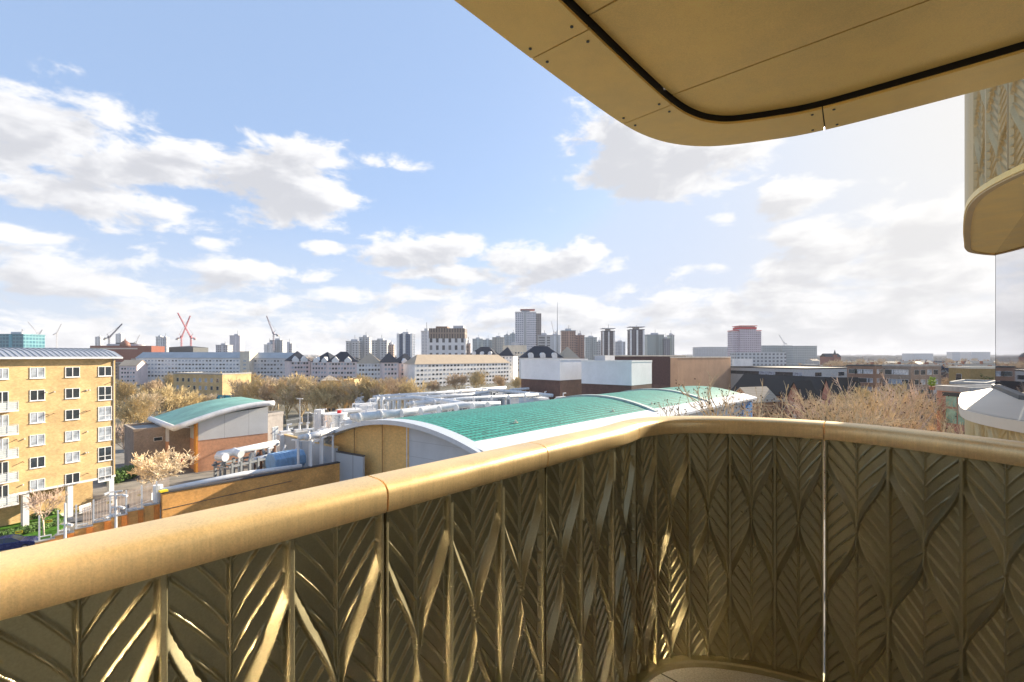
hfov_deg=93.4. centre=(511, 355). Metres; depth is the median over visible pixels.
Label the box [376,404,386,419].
plant unit
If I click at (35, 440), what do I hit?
window
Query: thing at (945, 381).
bare tree
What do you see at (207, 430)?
hall
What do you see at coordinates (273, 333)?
tower crane
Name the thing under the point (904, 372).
window
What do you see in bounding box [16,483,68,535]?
bare tree
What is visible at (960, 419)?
window
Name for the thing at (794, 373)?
window
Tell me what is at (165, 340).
tower block
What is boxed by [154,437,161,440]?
window
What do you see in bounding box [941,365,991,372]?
house
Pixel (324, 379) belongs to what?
brick block
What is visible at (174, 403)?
bare tree
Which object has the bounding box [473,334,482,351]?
tower block
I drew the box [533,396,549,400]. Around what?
plant unit
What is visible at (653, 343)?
tower block
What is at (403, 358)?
mansion block
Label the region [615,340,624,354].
tower block
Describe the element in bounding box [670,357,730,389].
tan block
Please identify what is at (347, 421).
plant unit
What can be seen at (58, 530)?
fence post
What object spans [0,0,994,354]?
sky
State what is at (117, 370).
house
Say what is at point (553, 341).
tower block
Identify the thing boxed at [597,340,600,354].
tower block
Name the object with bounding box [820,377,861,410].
gabled house
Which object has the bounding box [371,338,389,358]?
tower block
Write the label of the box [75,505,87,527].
fence post
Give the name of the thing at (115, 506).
camera mast
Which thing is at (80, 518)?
pavement
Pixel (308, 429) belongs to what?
plant unit
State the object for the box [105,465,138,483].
hedge
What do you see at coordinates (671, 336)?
tower block
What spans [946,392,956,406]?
window
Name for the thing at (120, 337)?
tower block
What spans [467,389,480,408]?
plant unit
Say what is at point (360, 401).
plant unit
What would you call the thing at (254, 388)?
bare tree
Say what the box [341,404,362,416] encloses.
plant unit
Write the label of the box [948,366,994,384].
works building
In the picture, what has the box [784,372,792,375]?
window
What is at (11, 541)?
parked car
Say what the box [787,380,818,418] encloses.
gabled house
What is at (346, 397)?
bare tree
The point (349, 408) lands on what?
plant unit
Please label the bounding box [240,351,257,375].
link tower
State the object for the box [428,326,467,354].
tower block
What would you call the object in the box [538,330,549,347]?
tower block
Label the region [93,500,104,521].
fence post
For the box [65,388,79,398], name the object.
window
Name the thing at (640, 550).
balcony railing
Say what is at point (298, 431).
plant unit
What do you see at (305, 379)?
bare tree
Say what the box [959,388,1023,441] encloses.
bay
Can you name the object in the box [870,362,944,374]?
house
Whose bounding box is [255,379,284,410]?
bare tree
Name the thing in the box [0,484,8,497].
window
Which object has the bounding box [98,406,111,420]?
window
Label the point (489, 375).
window
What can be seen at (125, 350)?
domed building
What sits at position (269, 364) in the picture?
slab block
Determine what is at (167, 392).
bare tree
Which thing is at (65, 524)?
camera mast
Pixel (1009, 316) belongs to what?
bay window
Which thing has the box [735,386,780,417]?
gabled house
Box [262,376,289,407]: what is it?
bare tree
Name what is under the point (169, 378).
bare tree
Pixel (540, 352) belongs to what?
mansion block
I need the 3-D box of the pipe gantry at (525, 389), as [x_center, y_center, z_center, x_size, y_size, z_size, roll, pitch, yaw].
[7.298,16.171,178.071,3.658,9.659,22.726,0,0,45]
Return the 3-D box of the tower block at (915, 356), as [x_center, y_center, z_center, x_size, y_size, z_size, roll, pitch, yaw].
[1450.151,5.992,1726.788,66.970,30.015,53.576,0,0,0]
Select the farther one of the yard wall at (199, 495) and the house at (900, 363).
the house at (900, 363)
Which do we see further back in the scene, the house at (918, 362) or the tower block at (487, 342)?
the tower block at (487, 342)
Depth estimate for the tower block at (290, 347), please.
800.00 m
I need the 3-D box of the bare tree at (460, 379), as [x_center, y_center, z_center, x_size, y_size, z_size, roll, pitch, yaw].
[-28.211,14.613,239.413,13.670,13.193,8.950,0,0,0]
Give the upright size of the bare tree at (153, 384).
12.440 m
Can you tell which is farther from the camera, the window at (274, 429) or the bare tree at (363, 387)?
the bare tree at (363, 387)
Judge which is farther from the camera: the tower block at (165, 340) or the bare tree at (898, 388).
the tower block at (165, 340)
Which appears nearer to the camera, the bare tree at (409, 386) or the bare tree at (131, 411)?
the bare tree at (131, 411)
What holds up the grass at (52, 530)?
on the yard at (188, 475)
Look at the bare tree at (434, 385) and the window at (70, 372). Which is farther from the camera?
the bare tree at (434, 385)
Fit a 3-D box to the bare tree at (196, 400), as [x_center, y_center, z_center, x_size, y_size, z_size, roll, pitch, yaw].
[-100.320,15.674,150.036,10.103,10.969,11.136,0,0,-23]
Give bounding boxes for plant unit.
[276,423,293,451]
[292,422,303,435]
[295,428,314,448]
[302,422,310,433]
[334,403,359,411]
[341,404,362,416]
[343,412,362,425]
[353,396,364,407]
[355,393,364,401]
[356,398,377,409]
[363,403,376,420]
[367,399,392,408]
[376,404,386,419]
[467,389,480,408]
[472,388,487,400]
[511,392,533,403]
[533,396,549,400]
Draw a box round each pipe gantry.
[291,427,338,465]
[349,401,500,422]
[373,386,506,411]
[385,390,489,409]
[405,395,477,410]
[406,393,538,412]
[487,388,553,404]
[509,387,528,393]
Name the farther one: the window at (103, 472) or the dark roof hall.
the dark roof hall
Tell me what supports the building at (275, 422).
on the yard floor
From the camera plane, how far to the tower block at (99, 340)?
1600.00 m
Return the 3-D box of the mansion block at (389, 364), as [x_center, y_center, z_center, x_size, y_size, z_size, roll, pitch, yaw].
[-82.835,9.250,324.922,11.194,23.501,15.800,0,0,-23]
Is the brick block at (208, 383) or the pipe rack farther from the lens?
the brick block at (208, 383)
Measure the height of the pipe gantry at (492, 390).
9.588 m
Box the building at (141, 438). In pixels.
[124,422,165,469]
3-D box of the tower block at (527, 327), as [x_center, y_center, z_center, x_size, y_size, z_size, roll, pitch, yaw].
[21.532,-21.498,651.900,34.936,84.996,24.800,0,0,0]
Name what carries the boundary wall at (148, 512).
on the yard at (188, 475)
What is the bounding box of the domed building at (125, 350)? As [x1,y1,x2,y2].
[90,339,144,361]
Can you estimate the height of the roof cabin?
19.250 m
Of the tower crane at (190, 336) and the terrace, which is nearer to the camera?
the terrace
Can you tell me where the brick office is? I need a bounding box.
[935,385,990,434]
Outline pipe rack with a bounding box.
[212,440,286,478]
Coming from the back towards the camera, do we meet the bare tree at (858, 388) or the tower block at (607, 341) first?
the tower block at (607, 341)
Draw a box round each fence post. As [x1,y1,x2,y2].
[38,515,51,540]
[57,510,69,533]
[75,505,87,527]
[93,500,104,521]
[109,497,120,518]
[125,490,135,513]
[141,486,151,507]
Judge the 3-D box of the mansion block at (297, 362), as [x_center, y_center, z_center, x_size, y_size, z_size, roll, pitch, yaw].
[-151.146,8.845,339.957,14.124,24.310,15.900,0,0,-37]
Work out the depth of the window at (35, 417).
58.73 m
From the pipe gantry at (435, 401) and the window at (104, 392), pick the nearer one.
the window at (104, 392)
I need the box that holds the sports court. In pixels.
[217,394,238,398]
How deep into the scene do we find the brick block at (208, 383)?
200.10 m
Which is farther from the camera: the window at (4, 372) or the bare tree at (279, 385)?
the bare tree at (279, 385)
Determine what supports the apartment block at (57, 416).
on the yard at (188, 475)
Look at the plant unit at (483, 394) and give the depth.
164.80 m
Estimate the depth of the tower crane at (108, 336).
699.79 m
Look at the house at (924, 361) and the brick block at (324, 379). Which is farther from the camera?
the house at (924, 361)
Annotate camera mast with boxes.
[62,503,72,538]
[104,490,127,527]
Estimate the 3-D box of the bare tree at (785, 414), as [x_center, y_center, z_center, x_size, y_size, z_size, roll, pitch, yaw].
[24.394,11.708,43.326,11.604,18.977,12.052,0,0,21]
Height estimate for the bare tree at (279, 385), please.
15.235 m
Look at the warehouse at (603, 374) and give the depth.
154.01 m
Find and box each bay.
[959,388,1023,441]
[963,79,1023,255]
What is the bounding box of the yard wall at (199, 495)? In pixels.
[153,461,339,518]
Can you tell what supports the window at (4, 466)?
in the apartment block at (57, 416)
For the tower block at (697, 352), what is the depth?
1500.00 m
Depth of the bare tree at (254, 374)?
216.33 m
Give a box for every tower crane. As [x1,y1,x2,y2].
[103,323,121,343]
[176,316,190,345]
[177,313,196,345]
[266,316,278,349]
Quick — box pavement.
[5,505,140,530]
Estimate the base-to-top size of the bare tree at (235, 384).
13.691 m
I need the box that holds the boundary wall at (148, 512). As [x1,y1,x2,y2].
[35,502,159,544]
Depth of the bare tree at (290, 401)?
150.15 m
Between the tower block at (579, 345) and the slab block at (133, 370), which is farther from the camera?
the tower block at (579, 345)
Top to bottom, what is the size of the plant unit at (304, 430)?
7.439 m
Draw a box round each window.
[0,368,8,379]
[0,391,8,402]
[0,414,8,426]
[0,438,8,450]
[0,461,8,473]
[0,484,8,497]
[29,367,44,378]
[29,390,45,401]
[29,434,45,446]
[29,478,45,491]
[30,412,45,423]
[30,456,45,468]
[65,367,79,377]
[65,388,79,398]
[65,409,79,420]
[65,430,79,441]
[65,451,79,463]
[65,472,79,484]
[98,366,111,376]
[98,386,111,400]
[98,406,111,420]
[98,426,111,441]
[98,446,111,461]
[98,466,111,482]
[148,371,238,376]
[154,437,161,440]
[272,426,277,440]
[417,375,507,385]
[736,370,743,373]
[767,371,774,374]
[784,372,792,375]
[793,372,801,375]
[902,370,907,374]
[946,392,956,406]
[946,408,956,423]
[956,374,961,379]
[958,411,964,424]
[991,214,1023,399]
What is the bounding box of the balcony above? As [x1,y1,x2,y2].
[455,0,1023,145]
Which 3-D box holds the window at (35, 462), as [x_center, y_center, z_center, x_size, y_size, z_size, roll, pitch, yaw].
[-57.717,12.960,58.728,0.140,1.360,1.490,0,0,26]
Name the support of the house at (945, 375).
on the ground at (293, 414)
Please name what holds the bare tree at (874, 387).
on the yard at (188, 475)
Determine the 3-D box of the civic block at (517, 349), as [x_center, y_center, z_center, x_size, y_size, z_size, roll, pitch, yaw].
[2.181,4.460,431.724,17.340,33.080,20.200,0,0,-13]
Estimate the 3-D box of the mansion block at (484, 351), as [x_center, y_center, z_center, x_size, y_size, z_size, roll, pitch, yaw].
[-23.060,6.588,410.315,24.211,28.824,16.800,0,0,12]
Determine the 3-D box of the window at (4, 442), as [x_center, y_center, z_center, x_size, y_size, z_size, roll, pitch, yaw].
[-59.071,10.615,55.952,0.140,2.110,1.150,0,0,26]
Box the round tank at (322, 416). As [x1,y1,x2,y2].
[314,409,347,431]
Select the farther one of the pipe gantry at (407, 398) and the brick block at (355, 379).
the brick block at (355, 379)
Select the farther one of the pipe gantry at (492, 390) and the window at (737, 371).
the window at (737, 371)
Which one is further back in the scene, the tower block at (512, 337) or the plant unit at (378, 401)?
the tower block at (512, 337)
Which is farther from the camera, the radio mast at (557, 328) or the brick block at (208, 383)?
the radio mast at (557, 328)
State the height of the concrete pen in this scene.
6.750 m
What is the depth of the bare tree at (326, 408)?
149.58 m
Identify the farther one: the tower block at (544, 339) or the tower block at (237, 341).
the tower block at (237, 341)
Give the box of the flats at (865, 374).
[847,364,882,394]
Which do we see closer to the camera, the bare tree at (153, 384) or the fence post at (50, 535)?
the fence post at (50, 535)
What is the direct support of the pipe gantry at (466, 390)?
on the yard floor
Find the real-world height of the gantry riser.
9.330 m
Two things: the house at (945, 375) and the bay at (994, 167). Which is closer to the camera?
the bay at (994, 167)
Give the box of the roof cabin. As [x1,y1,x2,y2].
[732,359,752,365]
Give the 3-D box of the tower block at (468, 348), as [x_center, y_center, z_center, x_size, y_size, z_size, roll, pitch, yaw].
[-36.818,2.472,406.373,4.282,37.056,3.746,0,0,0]
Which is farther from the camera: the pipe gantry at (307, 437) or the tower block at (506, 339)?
the tower block at (506, 339)
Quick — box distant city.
[304,354,994,360]
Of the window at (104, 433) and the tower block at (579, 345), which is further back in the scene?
the tower block at (579, 345)
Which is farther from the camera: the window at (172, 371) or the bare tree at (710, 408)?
the window at (172, 371)
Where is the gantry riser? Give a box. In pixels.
[380,397,384,408]
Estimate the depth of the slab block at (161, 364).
370.56 m
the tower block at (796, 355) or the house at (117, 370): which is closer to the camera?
the house at (117, 370)
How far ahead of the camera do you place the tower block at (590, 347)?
800.00 m
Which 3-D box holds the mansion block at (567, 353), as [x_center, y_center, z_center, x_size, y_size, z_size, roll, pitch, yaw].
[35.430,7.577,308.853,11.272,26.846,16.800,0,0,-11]
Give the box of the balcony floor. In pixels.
[649,667,787,681]
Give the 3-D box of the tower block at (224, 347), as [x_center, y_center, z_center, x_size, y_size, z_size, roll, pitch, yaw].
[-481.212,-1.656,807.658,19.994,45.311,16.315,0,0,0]
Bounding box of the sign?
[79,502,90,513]
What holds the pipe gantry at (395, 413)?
on the yard floor
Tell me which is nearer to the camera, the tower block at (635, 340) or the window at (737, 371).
the window at (737, 371)
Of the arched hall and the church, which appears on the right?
the church
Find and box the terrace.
[731,374,825,416]
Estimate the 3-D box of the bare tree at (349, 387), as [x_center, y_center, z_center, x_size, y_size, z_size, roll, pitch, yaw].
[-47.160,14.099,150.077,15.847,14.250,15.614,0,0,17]
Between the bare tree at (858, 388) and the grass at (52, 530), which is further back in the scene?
the bare tree at (858, 388)
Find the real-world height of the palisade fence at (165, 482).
4.500 m
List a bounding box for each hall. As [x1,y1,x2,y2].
[148,397,274,472]
[169,346,207,351]
[313,386,756,475]
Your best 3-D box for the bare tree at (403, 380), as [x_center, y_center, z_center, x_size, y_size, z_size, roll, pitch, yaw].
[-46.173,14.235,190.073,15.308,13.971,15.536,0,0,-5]
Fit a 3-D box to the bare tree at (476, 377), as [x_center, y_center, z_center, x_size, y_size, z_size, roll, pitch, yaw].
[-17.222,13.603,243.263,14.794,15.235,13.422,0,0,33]
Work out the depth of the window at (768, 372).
212.43 m
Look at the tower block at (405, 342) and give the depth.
559.60 m
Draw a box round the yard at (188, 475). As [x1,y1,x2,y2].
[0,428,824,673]
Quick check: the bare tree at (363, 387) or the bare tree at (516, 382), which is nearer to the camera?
the bare tree at (363, 387)
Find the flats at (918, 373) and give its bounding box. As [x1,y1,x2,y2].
[882,364,941,426]
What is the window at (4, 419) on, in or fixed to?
in the apartment block at (57, 416)
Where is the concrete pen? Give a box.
[278,433,364,480]
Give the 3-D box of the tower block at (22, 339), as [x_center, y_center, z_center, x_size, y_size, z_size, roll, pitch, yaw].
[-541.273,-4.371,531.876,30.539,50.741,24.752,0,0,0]
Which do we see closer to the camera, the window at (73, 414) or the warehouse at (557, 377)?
the window at (73, 414)
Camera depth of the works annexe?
95.53 m
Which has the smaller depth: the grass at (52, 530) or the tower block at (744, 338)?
the grass at (52, 530)
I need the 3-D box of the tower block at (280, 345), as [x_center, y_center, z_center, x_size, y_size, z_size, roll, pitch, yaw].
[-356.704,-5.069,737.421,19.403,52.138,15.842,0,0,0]
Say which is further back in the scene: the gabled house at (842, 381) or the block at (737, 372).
the block at (737, 372)
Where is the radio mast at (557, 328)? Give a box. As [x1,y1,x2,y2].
[556,303,557,352]
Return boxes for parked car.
[0,534,37,550]
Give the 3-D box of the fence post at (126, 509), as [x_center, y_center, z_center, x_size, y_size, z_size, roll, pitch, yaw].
[-42.708,16.807,54.103,0.140,3.700,0.970,0,0,42]
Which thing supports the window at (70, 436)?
in the apartment block at (57, 416)
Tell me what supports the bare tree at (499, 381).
on the ground at (293, 414)
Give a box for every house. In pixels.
[115,362,121,378]
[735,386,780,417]
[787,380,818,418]
[806,358,819,364]
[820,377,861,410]
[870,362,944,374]
[907,360,922,363]
[910,360,932,362]
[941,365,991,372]
[941,373,948,379]
[950,361,994,365]
[966,360,994,363]
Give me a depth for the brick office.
45.56 m
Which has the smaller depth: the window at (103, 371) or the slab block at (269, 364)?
the window at (103, 371)
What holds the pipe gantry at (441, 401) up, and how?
on the yard floor
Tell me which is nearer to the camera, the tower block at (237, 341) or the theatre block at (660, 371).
the theatre block at (660, 371)
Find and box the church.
[820,350,840,364]
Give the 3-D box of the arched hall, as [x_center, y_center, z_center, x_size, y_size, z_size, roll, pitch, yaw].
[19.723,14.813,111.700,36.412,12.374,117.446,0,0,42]
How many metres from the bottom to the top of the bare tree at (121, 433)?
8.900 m
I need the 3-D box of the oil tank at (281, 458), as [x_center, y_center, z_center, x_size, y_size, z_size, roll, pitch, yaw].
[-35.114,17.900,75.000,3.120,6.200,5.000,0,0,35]
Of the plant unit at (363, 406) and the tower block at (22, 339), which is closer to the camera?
the plant unit at (363, 406)
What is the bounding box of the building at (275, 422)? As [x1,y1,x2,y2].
[268,411,283,450]
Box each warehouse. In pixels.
[521,359,587,399]
[581,355,651,394]
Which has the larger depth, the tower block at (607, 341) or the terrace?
the tower block at (607, 341)
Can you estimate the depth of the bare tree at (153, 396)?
127.42 m
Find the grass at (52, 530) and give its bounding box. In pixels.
[0,513,63,539]
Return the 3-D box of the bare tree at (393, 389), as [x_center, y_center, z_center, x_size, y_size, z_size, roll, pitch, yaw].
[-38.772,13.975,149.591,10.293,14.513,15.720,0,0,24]
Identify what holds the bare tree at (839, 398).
on the ground at (293, 414)
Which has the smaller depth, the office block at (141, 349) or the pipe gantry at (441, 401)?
the pipe gantry at (441, 401)
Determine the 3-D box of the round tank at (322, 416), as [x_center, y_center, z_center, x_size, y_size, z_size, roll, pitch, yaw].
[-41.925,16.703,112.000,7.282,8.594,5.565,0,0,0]
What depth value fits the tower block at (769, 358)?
420.00 m
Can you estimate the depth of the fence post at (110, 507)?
52.74 m
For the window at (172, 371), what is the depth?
370.24 m
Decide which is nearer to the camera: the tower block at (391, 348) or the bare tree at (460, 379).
the bare tree at (460, 379)
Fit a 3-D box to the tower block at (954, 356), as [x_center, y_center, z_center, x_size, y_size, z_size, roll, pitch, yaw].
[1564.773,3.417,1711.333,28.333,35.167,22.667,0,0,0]
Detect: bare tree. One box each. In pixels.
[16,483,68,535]
[115,378,149,403]
[115,392,166,422]
[115,393,159,426]
[115,422,123,448]
[127,445,199,491]
[141,379,164,395]
[141,381,196,415]
[155,371,172,389]
[155,392,194,414]
[173,389,208,407]
[197,393,223,401]
[224,377,264,397]
[234,375,267,399]
[245,369,262,381]
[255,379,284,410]
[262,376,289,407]
[270,375,310,421]
[272,378,318,421]
[282,373,320,410]
[299,377,343,412]
[308,391,341,411]
[311,377,355,408]
[330,375,344,382]
[330,379,379,406]
[337,372,389,402]
[369,379,412,396]
[382,375,410,390]
[396,376,436,408]
[423,379,440,391]
[441,372,467,389]
[467,369,488,387]
[492,375,510,387]
[509,376,520,387]
[654,370,773,416]
[733,380,855,510]
[772,368,951,430]
[790,383,964,502]
[829,387,872,418]
[845,384,899,421]
[858,393,964,432]
[874,395,922,409]
[876,379,925,407]
[884,397,936,426]
[941,377,947,384]
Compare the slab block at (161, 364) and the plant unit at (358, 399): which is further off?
the slab block at (161, 364)
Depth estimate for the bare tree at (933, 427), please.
46.65 m
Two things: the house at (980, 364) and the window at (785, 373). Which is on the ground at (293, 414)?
the house at (980, 364)
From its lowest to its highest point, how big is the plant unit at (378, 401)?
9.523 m
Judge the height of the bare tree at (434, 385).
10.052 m
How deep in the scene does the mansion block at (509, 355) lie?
394.73 m
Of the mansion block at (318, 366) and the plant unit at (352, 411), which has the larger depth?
the mansion block at (318, 366)
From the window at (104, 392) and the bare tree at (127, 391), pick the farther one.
the bare tree at (127, 391)
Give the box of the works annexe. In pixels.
[949,379,994,384]
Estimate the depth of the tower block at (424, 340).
470.00 m
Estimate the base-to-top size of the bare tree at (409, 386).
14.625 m
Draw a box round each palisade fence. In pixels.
[82,477,168,525]
[287,409,342,430]
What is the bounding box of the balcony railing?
[0,416,1023,681]
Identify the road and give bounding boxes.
[63,476,247,517]
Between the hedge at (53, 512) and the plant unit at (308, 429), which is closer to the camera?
the hedge at (53, 512)
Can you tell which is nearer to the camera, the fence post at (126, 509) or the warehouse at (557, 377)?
the fence post at (126, 509)
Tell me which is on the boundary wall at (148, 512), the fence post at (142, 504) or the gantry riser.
the fence post at (142, 504)
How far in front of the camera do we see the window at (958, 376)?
123.86 m
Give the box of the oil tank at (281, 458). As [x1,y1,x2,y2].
[265,448,305,467]
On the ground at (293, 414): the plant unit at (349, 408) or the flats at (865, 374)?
the flats at (865, 374)
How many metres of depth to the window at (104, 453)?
64.88 m
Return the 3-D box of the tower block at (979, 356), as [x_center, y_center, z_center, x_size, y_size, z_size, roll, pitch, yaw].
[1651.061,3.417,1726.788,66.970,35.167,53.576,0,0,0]
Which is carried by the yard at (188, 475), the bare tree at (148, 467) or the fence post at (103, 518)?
the bare tree at (148, 467)
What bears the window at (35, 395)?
in the apartment block at (57, 416)
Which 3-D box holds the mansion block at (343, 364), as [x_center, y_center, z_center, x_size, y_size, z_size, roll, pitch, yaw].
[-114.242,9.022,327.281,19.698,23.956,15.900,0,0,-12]
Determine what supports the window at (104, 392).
in the apartment block at (57, 416)
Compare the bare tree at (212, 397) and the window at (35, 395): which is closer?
the window at (35, 395)
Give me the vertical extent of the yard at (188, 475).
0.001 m
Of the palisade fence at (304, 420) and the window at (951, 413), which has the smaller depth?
the window at (951, 413)
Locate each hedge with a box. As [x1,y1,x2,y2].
[0,517,63,535]
[29,508,60,518]
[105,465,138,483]
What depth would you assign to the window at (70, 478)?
61.77 m
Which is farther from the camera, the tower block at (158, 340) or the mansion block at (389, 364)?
the tower block at (158, 340)
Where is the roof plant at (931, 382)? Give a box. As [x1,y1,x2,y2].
[927,376,935,389]
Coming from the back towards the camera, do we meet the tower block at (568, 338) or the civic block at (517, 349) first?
the tower block at (568, 338)
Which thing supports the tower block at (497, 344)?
on the ground at (293, 414)
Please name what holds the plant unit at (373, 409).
on the yard floor
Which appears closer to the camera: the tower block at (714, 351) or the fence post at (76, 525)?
the fence post at (76, 525)
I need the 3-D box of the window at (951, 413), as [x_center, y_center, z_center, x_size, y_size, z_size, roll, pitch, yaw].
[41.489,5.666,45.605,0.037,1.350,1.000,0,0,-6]
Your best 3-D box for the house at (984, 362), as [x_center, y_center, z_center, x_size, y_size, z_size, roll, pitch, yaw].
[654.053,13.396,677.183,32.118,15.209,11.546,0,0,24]
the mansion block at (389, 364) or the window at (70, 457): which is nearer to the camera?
the window at (70, 457)
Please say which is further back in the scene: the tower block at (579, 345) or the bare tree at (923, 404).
the tower block at (579, 345)
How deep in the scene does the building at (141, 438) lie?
87.12 m
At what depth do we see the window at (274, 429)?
98.74 m
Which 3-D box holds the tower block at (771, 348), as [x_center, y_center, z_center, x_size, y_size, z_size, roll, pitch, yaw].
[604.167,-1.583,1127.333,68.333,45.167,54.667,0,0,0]
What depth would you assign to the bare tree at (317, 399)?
145.71 m
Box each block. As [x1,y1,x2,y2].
[0,329,44,347]
[0,347,122,528]
[95,336,103,345]
[116,333,124,342]
[118,360,147,384]
[136,352,239,382]
[138,346,164,354]
[156,335,160,345]
[161,333,169,351]
[173,372,251,399]
[216,343,232,351]
[229,331,243,351]
[253,353,293,381]
[264,338,273,352]
[270,338,286,352]
[285,351,309,383]
[287,339,294,352]
[311,352,333,383]
[320,375,338,411]
[327,352,358,378]
[343,378,361,408]
[346,339,361,359]
[357,353,379,381]
[359,335,371,358]
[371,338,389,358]
[380,352,398,380]
[389,342,394,357]
[396,353,410,382]
[397,332,414,357]
[403,355,509,386]
[421,328,428,354]
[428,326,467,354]
[466,337,470,354]
[470,347,498,354]
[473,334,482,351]
[483,338,491,347]
[492,336,503,353]
[499,347,517,381]
[503,342,526,376]
[504,334,509,344]
[510,330,514,344]
[515,309,540,350]
[518,346,563,387]
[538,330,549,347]
[550,334,559,353]
[559,347,578,358]
[560,329,575,353]
[576,333,584,358]
[584,336,596,359]
[594,355,685,387]
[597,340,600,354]
[601,324,615,354]
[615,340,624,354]
[627,325,644,354]
[645,333,663,354]
[663,337,669,354]
[667,333,674,354]
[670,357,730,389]
[693,347,727,356]
[693,348,701,356]
[728,325,761,356]
[730,352,785,365]
[731,365,846,388]
[761,345,791,351]
[782,346,816,365]
[902,353,932,360]
[947,352,959,360]
[960,352,989,360]
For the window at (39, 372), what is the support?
in the apartment block at (57, 416)
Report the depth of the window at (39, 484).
58.73 m
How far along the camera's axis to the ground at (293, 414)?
189.47 m
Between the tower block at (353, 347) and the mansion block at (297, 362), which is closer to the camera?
the mansion block at (297, 362)
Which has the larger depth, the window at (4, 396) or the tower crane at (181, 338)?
the tower crane at (181, 338)
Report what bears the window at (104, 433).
in the apartment block at (57, 416)
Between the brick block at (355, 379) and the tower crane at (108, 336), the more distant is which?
the tower crane at (108, 336)
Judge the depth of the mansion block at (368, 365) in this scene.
324.49 m
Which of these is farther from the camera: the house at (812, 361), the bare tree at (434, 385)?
the house at (812, 361)
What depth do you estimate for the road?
69.17 m
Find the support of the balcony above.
attached to the glazed facade
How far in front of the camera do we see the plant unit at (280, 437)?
87.81 m
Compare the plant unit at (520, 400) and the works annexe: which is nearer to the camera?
the works annexe
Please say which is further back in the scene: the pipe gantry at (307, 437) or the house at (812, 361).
the house at (812, 361)
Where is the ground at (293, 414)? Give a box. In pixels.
[115,361,994,519]
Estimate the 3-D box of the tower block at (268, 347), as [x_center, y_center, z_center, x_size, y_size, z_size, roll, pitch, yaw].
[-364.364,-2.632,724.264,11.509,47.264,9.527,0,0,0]
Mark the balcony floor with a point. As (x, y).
(698, 674)
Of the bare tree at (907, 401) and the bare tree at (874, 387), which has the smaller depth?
the bare tree at (874, 387)
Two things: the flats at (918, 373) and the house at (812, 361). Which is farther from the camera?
the house at (812, 361)
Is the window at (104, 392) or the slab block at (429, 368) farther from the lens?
the slab block at (429, 368)
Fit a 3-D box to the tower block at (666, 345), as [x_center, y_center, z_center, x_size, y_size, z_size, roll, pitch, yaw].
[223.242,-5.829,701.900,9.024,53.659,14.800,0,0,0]
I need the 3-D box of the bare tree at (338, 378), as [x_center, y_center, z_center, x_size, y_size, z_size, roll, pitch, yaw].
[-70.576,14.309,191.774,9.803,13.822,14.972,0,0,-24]
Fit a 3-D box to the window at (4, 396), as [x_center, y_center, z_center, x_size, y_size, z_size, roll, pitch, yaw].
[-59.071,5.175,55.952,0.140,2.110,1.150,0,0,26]
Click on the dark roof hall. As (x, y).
(188, 349)
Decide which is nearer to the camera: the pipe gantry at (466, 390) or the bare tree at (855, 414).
the bare tree at (855, 414)
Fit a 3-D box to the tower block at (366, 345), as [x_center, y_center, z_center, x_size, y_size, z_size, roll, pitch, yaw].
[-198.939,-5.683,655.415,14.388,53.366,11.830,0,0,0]
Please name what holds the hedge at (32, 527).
on the grass at (52, 530)
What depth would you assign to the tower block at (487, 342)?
880.00 m

